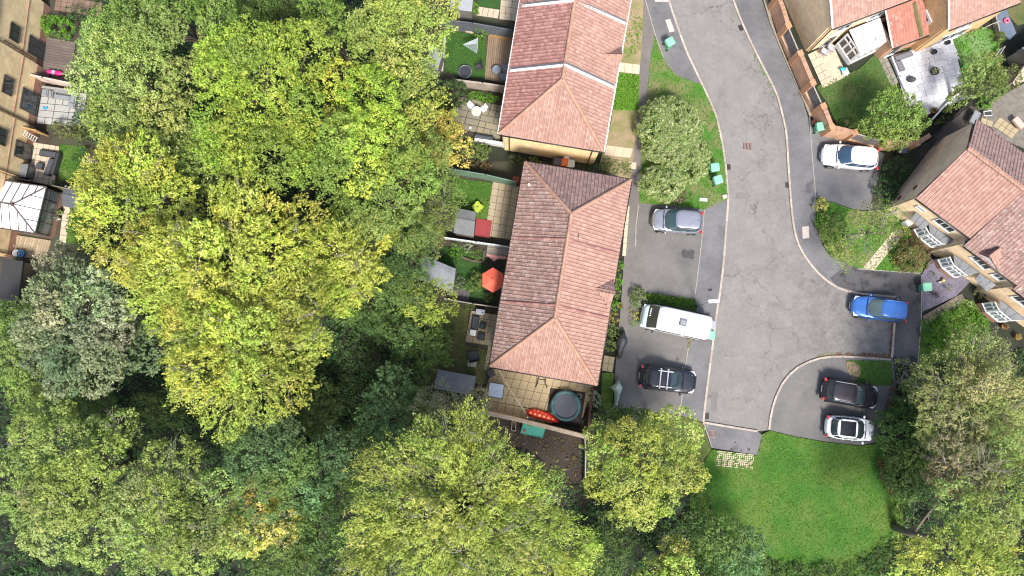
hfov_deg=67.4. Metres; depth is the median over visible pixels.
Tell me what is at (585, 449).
fence
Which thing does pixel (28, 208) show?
conservatory
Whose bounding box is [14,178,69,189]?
fence
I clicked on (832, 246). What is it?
garden bush
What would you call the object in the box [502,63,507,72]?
lounge chair
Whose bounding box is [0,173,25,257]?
terraced house
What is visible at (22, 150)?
patio door
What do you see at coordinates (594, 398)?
variegated shrub
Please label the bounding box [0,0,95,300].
terrace yard
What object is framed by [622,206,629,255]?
wall footing
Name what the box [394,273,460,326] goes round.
tree
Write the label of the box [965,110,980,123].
garden table
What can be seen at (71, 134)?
hedge
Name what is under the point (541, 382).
metal stand
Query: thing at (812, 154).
edging
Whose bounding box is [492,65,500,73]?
round table
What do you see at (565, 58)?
house
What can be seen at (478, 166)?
garden bush
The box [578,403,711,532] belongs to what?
maple tree
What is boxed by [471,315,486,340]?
corner sofa
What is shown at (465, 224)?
shed
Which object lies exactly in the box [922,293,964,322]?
paving
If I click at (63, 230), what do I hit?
garden path
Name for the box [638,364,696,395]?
parked car
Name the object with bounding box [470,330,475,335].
side table
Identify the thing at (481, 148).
garden bush
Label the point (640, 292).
leafy bush
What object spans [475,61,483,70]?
garden chair
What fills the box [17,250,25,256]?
plant pot
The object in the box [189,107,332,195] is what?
sycamore tree
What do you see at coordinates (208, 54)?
sycamore tree
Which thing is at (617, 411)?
tree
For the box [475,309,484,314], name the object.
barbecue
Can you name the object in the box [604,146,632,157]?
doorstep
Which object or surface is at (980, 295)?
garden bush
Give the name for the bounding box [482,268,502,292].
parasol
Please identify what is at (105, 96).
sycamore tree
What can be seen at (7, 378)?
tree
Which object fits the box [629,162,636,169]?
doorstep
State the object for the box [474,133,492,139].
storage box
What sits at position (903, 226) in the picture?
red shrub
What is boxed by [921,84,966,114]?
white patio
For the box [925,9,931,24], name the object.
window
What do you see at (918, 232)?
bay window
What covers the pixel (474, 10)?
garden bush
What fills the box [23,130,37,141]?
ladder
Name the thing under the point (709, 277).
pavement strip
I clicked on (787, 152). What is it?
kerb
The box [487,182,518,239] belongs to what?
patio
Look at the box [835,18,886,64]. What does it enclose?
conservatory
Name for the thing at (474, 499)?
robinia tree
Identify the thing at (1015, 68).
garden bush
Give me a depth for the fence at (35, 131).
60.23 m
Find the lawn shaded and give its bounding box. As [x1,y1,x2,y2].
[431,245,486,300]
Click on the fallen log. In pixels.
(922, 520)
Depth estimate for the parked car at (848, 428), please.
57.98 m
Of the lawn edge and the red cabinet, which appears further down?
the red cabinet
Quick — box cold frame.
[981,110,991,116]
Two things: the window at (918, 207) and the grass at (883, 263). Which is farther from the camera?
the grass at (883, 263)
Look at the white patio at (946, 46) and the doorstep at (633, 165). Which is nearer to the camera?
the doorstep at (633, 165)
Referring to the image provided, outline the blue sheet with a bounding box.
[993,10,1015,39]
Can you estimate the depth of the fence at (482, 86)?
60.48 m
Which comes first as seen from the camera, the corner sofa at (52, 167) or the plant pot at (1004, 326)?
the plant pot at (1004, 326)
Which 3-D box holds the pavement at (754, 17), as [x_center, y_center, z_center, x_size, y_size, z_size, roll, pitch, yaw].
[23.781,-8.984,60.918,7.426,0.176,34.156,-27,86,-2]
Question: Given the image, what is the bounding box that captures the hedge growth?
[646,292,695,309]
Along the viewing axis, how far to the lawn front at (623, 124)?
61.19 m
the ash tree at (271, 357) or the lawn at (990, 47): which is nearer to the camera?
the ash tree at (271, 357)
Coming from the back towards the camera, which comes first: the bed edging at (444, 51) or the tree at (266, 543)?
the bed edging at (444, 51)
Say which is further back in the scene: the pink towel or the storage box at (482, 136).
the storage box at (482, 136)
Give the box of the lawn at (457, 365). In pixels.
[425,303,487,383]
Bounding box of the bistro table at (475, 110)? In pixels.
[471,106,480,115]
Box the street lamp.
[695,299,718,307]
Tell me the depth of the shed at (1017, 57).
60.62 m
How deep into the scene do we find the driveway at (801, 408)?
59.34 m
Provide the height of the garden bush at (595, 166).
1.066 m
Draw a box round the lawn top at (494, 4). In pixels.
[478,0,500,8]
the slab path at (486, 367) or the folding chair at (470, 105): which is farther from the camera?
the folding chair at (470, 105)
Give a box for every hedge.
[40,14,75,40]
[47,119,92,141]
[872,174,900,204]
[880,155,913,181]
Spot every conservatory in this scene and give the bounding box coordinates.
[0,180,61,237]
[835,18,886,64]
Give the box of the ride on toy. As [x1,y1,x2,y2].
[46,69,62,76]
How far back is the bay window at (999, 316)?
58.46 m
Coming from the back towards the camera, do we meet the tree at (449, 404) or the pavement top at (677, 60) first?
the pavement top at (677, 60)
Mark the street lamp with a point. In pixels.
(713, 300)
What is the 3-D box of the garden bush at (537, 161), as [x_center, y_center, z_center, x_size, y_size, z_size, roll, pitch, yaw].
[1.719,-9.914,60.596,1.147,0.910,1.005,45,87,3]
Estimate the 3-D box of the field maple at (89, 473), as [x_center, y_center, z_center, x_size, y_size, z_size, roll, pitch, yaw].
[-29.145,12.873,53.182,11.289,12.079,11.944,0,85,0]
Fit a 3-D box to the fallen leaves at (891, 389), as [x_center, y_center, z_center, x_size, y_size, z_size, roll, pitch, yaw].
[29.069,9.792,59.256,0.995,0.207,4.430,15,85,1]
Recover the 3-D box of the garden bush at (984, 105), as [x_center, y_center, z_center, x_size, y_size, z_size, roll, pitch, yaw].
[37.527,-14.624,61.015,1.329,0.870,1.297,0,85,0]
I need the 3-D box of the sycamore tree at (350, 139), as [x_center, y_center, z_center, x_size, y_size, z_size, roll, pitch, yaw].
[-9.981,-9.831,53.501,9.528,15.216,9.447,0,85,0]
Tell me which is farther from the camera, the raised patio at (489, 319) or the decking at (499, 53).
the decking at (499, 53)
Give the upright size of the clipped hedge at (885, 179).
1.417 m
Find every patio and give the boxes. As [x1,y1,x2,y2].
[27,143,59,184]
[37,92,86,127]
[54,0,102,16]
[452,96,501,136]
[465,310,496,345]
[476,7,499,18]
[476,131,500,141]
[480,399,553,423]
[483,369,592,417]
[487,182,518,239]
[499,0,518,20]
[807,43,844,86]
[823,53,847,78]
[892,44,962,105]
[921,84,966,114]
[942,39,959,60]
[981,117,992,126]
[993,117,1017,138]
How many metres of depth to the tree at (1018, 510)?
49.65 m
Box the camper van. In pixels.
[639,302,711,340]
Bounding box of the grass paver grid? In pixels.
[716,451,753,468]
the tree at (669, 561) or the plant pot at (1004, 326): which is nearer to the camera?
the tree at (669, 561)
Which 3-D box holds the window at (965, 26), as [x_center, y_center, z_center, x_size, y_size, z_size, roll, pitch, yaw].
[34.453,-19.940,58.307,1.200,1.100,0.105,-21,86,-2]
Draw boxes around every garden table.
[488,382,504,398]
[520,423,544,437]
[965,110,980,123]
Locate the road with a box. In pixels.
[670,0,895,430]
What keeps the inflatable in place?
on the patio at (508, 409)
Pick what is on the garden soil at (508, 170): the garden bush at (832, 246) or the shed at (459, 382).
the shed at (459, 382)
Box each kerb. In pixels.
[668,0,728,421]
[704,422,757,431]
[732,0,895,297]
[768,356,890,429]
[891,323,895,357]
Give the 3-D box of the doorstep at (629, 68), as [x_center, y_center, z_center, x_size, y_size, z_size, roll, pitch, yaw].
[9.332,-17.607,61.582,1.838,0.126,0.792,7,85,1]
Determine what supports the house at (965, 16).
on the ground at (966, 292)
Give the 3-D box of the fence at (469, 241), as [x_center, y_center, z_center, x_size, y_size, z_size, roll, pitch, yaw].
[-2.648,-3.505,59.918,5.351,1.100,0.107,8,85,1]
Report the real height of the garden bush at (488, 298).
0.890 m
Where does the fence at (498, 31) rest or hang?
on the garden earth
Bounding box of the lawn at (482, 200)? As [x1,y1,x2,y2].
[452,178,491,218]
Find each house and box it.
[0,0,50,65]
[0,41,42,125]
[0,110,35,179]
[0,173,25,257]
[488,161,631,386]
[497,0,631,164]
[784,0,911,51]
[887,119,1023,248]
[910,0,1020,51]
[929,192,1023,290]
[976,280,1023,326]
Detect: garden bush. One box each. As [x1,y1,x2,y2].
[50,181,62,189]
[65,4,88,22]
[428,27,444,43]
[439,322,455,341]
[448,242,465,259]
[455,276,465,290]
[463,141,491,161]
[464,270,481,291]
[465,301,474,309]
[467,159,491,171]
[471,247,481,259]
[472,2,479,14]
[474,28,487,41]
[484,292,495,303]
[508,153,525,165]
[528,156,541,162]
[584,163,600,171]
[590,402,605,421]
[817,212,848,240]
[824,238,850,258]
[888,250,910,273]
[922,333,942,350]
[929,305,986,352]
[934,103,955,124]
[960,26,979,37]
[973,287,985,298]
[976,96,992,110]
[991,31,1005,44]
[999,63,1023,90]
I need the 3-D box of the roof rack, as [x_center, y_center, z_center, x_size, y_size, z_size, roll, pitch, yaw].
[11.549,6.861,57.891,1.125,0.280,1.520,7,85,1]
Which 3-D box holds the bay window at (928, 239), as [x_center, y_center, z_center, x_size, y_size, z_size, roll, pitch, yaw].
[32.074,-3.648,58.947,1.193,1.620,0.105,40,86,3]
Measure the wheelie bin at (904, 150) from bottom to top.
1.087 m
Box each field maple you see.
[0,389,148,574]
[97,427,259,575]
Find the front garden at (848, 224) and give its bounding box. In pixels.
[816,199,925,272]
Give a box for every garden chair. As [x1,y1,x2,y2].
[467,350,478,362]
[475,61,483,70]
[818,47,829,55]
[827,43,835,51]
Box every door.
[14,139,33,161]
[19,87,39,115]
[27,34,45,61]
[819,33,839,48]
[883,46,902,57]
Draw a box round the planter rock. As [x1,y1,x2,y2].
[907,76,915,81]
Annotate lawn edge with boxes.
[1007,0,1023,25]
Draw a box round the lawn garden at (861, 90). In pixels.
[816,55,908,139]
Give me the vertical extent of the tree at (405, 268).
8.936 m
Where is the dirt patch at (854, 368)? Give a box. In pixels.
[846,362,860,380]
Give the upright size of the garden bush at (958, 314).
0.863 m
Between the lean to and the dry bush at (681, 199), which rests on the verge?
the dry bush at (681, 199)
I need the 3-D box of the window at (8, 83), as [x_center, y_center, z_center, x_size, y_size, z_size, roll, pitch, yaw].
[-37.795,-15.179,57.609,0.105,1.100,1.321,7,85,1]
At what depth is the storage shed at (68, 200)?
59.27 m
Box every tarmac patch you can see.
[710,392,717,412]
[718,226,723,236]
[735,192,749,199]
[767,301,784,307]
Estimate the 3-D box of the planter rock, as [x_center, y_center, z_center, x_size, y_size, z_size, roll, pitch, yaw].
[31.884,-16.652,61.295,0.668,0.598,0.452,0,85,0]
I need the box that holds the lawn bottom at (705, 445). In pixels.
[640,413,710,472]
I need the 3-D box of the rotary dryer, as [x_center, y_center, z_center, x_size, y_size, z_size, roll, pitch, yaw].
[-3.219,-18.857,60.726,1.175,1.900,1.208,0,85,0]
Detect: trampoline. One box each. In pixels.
[458,65,471,77]
[550,390,580,420]
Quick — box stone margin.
[763,0,811,116]
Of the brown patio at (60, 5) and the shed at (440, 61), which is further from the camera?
the brown patio at (60, 5)
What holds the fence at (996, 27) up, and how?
on the ground at (966, 292)
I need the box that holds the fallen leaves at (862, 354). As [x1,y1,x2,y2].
[834,323,892,358]
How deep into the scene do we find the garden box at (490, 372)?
58.84 m
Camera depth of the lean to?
59.81 m
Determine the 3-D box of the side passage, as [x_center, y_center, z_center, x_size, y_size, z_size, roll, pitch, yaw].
[34.117,-10.420,61.066,12.253,0.120,3.315,-39,86,-3]
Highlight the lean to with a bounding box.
[19,164,35,179]
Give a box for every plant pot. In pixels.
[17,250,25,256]
[56,209,63,215]
[930,66,940,74]
[930,107,938,112]
[1000,323,1009,329]
[1013,334,1021,339]
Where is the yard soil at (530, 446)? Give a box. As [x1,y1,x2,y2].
[445,412,591,505]
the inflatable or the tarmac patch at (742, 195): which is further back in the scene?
the tarmac patch at (742, 195)
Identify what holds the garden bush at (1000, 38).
on the lawn at (990, 47)
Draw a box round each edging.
[441,31,445,71]
[461,250,484,262]
[635,205,638,245]
[645,0,663,57]
[695,210,704,293]
[809,117,815,197]
[858,268,919,273]
[917,275,921,364]
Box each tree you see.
[0,295,69,416]
[7,240,167,404]
[25,385,194,447]
[62,12,214,166]
[65,127,205,285]
[82,0,239,71]
[113,172,342,345]
[155,246,364,445]
[163,114,260,207]
[188,13,342,151]
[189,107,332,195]
[215,407,363,524]
[216,0,400,100]
[224,473,305,560]
[239,464,367,575]
[261,0,368,93]
[271,373,376,468]
[275,308,383,438]
[279,56,429,199]
[296,0,357,80]
[297,205,404,319]
[323,121,452,253]
[332,255,407,346]
[332,394,606,575]
[343,0,461,131]
[350,360,448,466]
[361,213,436,315]
[366,291,453,393]
[390,90,434,147]
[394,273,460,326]
[395,376,492,454]
[401,168,469,264]
[414,104,474,170]
[569,510,641,575]
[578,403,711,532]
[593,401,661,455]
[631,533,699,575]
[696,511,770,575]
[822,197,907,273]
[857,83,933,152]
[869,388,954,505]
[883,511,1023,575]
[891,358,940,406]
[904,421,1013,509]
[906,322,1023,472]
[920,414,1023,546]
[945,50,1009,109]
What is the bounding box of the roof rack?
[657,368,673,388]
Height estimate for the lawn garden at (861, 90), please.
0.150 m
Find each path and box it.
[59,206,69,242]
[484,346,490,370]
[619,0,654,338]
[864,229,904,269]
[879,57,897,84]
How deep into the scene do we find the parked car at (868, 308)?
58.83 m
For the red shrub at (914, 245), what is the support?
on the front garden at (848, 224)
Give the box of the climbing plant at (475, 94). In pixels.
[469,90,498,102]
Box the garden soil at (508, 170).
[412,160,615,383]
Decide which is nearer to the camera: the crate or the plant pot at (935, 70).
the crate
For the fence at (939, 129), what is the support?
on the ground at (966, 292)
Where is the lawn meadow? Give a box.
[690,431,903,575]
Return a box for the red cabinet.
[513,176,518,184]
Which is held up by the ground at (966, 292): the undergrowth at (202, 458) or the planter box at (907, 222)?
the undergrowth at (202, 458)
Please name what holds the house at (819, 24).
on the ground at (966, 292)
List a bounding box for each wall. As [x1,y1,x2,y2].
[474,138,502,146]
[479,409,588,439]
[767,0,930,150]
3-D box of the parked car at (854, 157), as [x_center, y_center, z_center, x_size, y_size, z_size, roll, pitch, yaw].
[26.506,-10.306,60.143,4.479,1.653,2.248,6,85,0]
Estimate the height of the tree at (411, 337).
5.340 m
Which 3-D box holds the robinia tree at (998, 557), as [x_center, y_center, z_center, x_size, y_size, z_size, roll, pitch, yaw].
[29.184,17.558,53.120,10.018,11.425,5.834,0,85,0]
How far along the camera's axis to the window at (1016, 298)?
56.81 m
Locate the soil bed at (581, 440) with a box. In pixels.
[579,407,710,498]
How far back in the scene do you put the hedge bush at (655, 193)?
59.02 m
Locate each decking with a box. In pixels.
[14,235,51,260]
[42,37,75,81]
[444,288,469,300]
[485,35,511,82]
[486,245,507,259]
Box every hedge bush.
[633,95,705,167]
[637,164,685,203]
[661,132,712,184]
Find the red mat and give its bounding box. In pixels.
[474,218,491,237]
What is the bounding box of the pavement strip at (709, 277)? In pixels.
[680,200,726,421]
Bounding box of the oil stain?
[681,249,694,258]
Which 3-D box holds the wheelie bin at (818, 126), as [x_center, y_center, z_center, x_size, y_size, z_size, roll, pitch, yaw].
[24.157,-12.622,60.581,0.758,1.087,0.660,-8,85,-1]
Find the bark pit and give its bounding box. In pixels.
[547,388,585,425]
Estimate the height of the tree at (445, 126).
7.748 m
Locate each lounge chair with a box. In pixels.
[500,70,506,82]
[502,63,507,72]
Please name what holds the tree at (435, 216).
on the ground at (966, 292)
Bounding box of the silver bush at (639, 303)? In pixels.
[635,297,647,307]
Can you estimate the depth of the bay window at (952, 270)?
58.76 m
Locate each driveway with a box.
[614,2,725,421]
[770,357,895,444]
[810,119,883,209]
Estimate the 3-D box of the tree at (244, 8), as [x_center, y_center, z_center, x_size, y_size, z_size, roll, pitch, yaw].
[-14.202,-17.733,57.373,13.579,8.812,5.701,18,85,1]
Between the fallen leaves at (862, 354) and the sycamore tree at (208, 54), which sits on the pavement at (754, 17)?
the fallen leaves at (862, 354)
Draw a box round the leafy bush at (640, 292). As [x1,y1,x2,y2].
[630,286,646,304]
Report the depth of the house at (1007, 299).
57.86 m
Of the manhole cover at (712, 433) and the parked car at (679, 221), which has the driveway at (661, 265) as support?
the parked car at (679, 221)
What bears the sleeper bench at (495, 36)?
on the garden earth
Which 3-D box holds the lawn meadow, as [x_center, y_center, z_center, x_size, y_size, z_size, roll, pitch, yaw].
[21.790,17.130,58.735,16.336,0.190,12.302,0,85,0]
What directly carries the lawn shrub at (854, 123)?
on the ground at (966, 292)
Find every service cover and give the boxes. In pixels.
[665,19,673,31]
[802,226,808,237]
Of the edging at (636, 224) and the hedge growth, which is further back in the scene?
the edging at (636, 224)
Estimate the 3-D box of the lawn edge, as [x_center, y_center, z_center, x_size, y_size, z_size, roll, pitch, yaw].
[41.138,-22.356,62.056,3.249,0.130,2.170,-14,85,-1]
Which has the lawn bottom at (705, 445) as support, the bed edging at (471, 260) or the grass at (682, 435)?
the grass at (682, 435)
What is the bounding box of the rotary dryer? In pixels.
[463,38,477,52]
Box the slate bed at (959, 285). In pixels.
[921,257,969,311]
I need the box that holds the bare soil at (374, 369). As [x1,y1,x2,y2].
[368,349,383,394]
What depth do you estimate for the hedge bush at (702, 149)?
58.95 m
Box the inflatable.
[526,409,558,422]
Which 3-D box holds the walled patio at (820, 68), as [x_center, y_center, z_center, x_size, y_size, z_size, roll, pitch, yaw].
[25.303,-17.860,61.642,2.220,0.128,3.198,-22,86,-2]
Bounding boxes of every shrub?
[434,79,469,111]
[585,390,601,407]
[812,197,828,214]
[813,215,828,230]
[840,119,856,127]
[894,225,911,239]
[894,237,932,272]
[931,291,939,297]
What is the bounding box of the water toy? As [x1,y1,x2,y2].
[840,67,849,75]
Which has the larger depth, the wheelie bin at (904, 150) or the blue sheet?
the blue sheet
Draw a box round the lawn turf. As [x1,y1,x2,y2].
[445,31,489,78]
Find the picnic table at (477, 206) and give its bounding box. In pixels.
[472,201,482,212]
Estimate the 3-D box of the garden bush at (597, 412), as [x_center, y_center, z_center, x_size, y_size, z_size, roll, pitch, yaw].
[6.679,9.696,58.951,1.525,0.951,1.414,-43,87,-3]
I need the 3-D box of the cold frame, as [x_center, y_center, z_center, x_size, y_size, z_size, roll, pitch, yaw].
[37.702,-13.829,61.082,0.658,0.505,0.418,-5,85,0]
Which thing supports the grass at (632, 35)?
on the lawn front at (623, 124)
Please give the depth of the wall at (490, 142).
60.42 m
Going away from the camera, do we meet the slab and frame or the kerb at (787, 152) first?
the slab and frame
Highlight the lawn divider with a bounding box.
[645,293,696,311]
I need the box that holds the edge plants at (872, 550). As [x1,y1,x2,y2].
[677,477,914,575]
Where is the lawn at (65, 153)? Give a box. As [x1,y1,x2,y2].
[59,145,89,181]
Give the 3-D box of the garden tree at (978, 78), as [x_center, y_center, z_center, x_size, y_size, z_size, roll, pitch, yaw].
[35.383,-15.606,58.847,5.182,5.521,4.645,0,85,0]
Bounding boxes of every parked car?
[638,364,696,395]
[650,205,703,235]
[819,141,879,171]
[819,377,877,410]
[823,414,873,444]
[849,293,908,322]
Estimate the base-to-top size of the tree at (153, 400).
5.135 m
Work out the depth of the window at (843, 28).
58.57 m
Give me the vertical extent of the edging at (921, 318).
0.181 m
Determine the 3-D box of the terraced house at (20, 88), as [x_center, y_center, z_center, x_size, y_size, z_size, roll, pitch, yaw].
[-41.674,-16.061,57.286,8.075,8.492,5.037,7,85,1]
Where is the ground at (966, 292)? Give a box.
[0,0,1023,575]
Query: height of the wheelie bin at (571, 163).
1.032 m
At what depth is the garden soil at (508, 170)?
60.48 m
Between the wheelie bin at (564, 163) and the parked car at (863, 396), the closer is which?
the parked car at (863, 396)
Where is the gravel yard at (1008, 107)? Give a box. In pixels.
[979,83,1023,148]
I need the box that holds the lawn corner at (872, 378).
[846,360,893,384]
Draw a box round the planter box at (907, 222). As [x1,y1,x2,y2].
[901,220,912,227]
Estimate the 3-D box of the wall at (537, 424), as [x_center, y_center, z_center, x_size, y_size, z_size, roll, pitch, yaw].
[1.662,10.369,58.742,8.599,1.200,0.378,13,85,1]
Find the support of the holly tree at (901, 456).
on the ground at (966, 292)
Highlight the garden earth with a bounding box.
[417,0,515,143]
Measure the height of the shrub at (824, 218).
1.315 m
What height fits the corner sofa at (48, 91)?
0.580 m
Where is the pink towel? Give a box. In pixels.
[487,254,506,260]
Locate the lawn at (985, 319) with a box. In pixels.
[918,298,991,368]
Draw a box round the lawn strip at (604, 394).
[600,372,613,409]
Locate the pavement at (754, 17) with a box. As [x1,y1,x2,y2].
[735,0,921,367]
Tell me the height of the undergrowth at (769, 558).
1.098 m
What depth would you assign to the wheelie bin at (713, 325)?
58.77 m
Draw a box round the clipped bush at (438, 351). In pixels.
[426,340,448,363]
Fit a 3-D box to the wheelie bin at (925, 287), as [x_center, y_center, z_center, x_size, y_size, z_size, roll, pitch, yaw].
[31.902,-0.044,59.533,0.758,1.087,0.660,-2,85,0]
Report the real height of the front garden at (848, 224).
0.180 m
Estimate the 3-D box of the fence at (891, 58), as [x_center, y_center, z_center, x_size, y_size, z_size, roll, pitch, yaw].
[30.900,-16.914,61.362,0.140,0.450,3.353,-20,86,-2]
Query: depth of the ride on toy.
61.15 m
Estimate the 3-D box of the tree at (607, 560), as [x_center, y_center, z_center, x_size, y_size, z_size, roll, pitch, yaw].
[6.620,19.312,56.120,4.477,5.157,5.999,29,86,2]
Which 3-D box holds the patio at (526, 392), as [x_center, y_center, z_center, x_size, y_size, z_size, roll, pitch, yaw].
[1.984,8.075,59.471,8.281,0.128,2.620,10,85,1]
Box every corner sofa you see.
[35,150,62,175]
[41,86,79,108]
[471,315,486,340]
[893,51,912,71]
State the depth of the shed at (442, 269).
58.20 m
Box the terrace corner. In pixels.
[1006,68,1023,85]
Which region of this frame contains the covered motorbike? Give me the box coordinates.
[615,331,627,357]
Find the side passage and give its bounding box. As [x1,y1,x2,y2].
[910,106,991,180]
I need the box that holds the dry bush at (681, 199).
[672,190,692,204]
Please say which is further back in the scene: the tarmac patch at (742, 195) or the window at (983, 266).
the tarmac patch at (742, 195)
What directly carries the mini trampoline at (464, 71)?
on the lawn turf
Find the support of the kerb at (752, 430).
on the ground at (966, 292)
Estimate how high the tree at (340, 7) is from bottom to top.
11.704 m
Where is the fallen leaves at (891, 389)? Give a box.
[880,386,897,432]
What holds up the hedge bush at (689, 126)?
on the verge
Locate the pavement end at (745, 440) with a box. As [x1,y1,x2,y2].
[704,424,761,454]
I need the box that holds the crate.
[511,421,515,430]
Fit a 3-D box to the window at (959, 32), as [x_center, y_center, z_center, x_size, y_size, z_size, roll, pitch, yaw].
[34.640,-19.818,60.655,2.400,2.000,0.105,-21,86,-2]
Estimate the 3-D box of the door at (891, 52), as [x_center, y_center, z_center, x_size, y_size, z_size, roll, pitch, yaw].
[30.187,-18.709,60.713,0.855,1.900,0.105,-21,86,-2]
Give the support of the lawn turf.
on the garden earth
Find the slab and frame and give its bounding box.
[467,361,479,366]
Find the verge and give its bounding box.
[639,38,727,208]
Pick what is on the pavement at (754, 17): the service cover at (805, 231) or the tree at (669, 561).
the service cover at (805, 231)
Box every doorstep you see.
[601,355,614,371]
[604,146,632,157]
[619,63,639,73]
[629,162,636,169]
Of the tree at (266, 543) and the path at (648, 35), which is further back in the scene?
the path at (648, 35)
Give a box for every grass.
[66,208,90,242]
[431,246,486,300]
[598,158,631,175]
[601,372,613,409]
[612,72,639,110]
[624,12,642,56]
[642,413,710,469]
[647,293,696,310]
[816,199,925,272]
[818,56,904,136]
[847,360,892,385]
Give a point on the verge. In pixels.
(691, 188)
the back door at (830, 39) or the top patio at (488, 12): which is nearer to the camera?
the back door at (830, 39)
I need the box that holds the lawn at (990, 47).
[953,26,1001,88]
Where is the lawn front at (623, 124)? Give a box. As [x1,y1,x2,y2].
[598,0,643,177]
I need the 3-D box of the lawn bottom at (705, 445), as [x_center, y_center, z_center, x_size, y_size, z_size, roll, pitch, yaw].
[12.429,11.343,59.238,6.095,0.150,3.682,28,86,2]
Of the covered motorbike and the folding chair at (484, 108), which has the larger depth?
the folding chair at (484, 108)
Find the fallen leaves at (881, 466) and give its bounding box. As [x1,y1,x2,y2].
[877,456,892,494]
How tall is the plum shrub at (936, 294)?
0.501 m
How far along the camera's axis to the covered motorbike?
58.95 m
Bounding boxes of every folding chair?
[467,100,474,109]
[480,103,487,113]
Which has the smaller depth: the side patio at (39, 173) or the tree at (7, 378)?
the tree at (7, 378)
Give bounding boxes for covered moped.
[610,380,622,404]
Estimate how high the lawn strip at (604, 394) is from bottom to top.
0.190 m
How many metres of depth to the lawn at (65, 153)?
60.97 m
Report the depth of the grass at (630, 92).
61.27 m
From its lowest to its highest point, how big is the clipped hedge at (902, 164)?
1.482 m
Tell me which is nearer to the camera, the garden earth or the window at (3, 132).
the window at (3, 132)
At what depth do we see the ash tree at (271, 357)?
46.58 m
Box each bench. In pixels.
[490,30,513,40]
[1011,116,1023,129]
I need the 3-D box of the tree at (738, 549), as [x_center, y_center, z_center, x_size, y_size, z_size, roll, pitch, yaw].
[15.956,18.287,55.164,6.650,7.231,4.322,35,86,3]
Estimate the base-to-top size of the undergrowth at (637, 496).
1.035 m
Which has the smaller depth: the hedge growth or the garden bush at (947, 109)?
the hedge growth
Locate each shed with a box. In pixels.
[0,259,37,301]
[61,186,95,208]
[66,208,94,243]
[421,257,456,293]
[426,47,443,77]
[434,369,475,394]
[450,0,473,20]
[454,208,475,238]
[1006,47,1023,68]
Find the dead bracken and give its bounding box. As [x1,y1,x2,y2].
[501,426,581,487]
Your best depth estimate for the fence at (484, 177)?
59.84 m
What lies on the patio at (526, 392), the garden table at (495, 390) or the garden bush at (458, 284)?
the garden table at (495, 390)
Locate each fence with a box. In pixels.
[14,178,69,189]
[22,127,48,136]
[30,74,81,90]
[440,20,512,38]
[444,298,497,307]
[445,237,508,247]
[449,168,516,186]
[455,79,504,92]
[584,437,586,486]
[586,387,593,431]
[889,56,906,95]
[925,98,972,142]
[931,95,955,119]
[990,15,1001,36]
[1006,64,1023,85]
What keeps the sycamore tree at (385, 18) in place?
on the ground at (966, 292)
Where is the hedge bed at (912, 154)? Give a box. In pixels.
[868,146,920,210]
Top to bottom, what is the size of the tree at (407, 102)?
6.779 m
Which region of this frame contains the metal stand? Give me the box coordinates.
[535,377,547,387]
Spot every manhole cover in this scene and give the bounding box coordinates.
[709,430,715,437]
[743,142,751,150]
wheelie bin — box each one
[552,157,561,165]
[561,158,567,166]
[567,159,574,168]
[663,36,674,50]
[708,163,719,173]
[708,331,714,339]
[710,175,723,186]
[711,320,715,328]
[812,122,824,133]
[894,148,907,155]
[916,283,931,291]
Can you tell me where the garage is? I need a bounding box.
[873,0,929,58]
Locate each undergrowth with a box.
[0,0,764,575]
[578,432,697,510]
[639,508,909,575]
[860,348,1023,575]
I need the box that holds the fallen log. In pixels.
[914,508,932,531]
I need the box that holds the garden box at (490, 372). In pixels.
[486,368,495,377]
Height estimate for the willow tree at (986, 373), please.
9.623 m
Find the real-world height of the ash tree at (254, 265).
15.566 m
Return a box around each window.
[0,127,7,146]
[1,74,14,96]
[9,21,20,43]
[13,231,48,236]
[36,189,60,235]
[833,23,852,33]
[836,33,859,62]
[851,42,885,62]
[866,11,884,21]
[913,227,929,236]
[915,205,925,212]
[918,234,941,246]
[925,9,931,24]
[930,26,971,47]
[932,218,955,232]
[937,257,953,266]
[942,265,965,277]
[954,23,971,30]
[969,255,993,269]
[981,302,998,311]
[986,310,1011,321]
[990,273,1005,280]
[1010,295,1023,306]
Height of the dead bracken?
0.494 m
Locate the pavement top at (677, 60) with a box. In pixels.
[646,0,700,83]

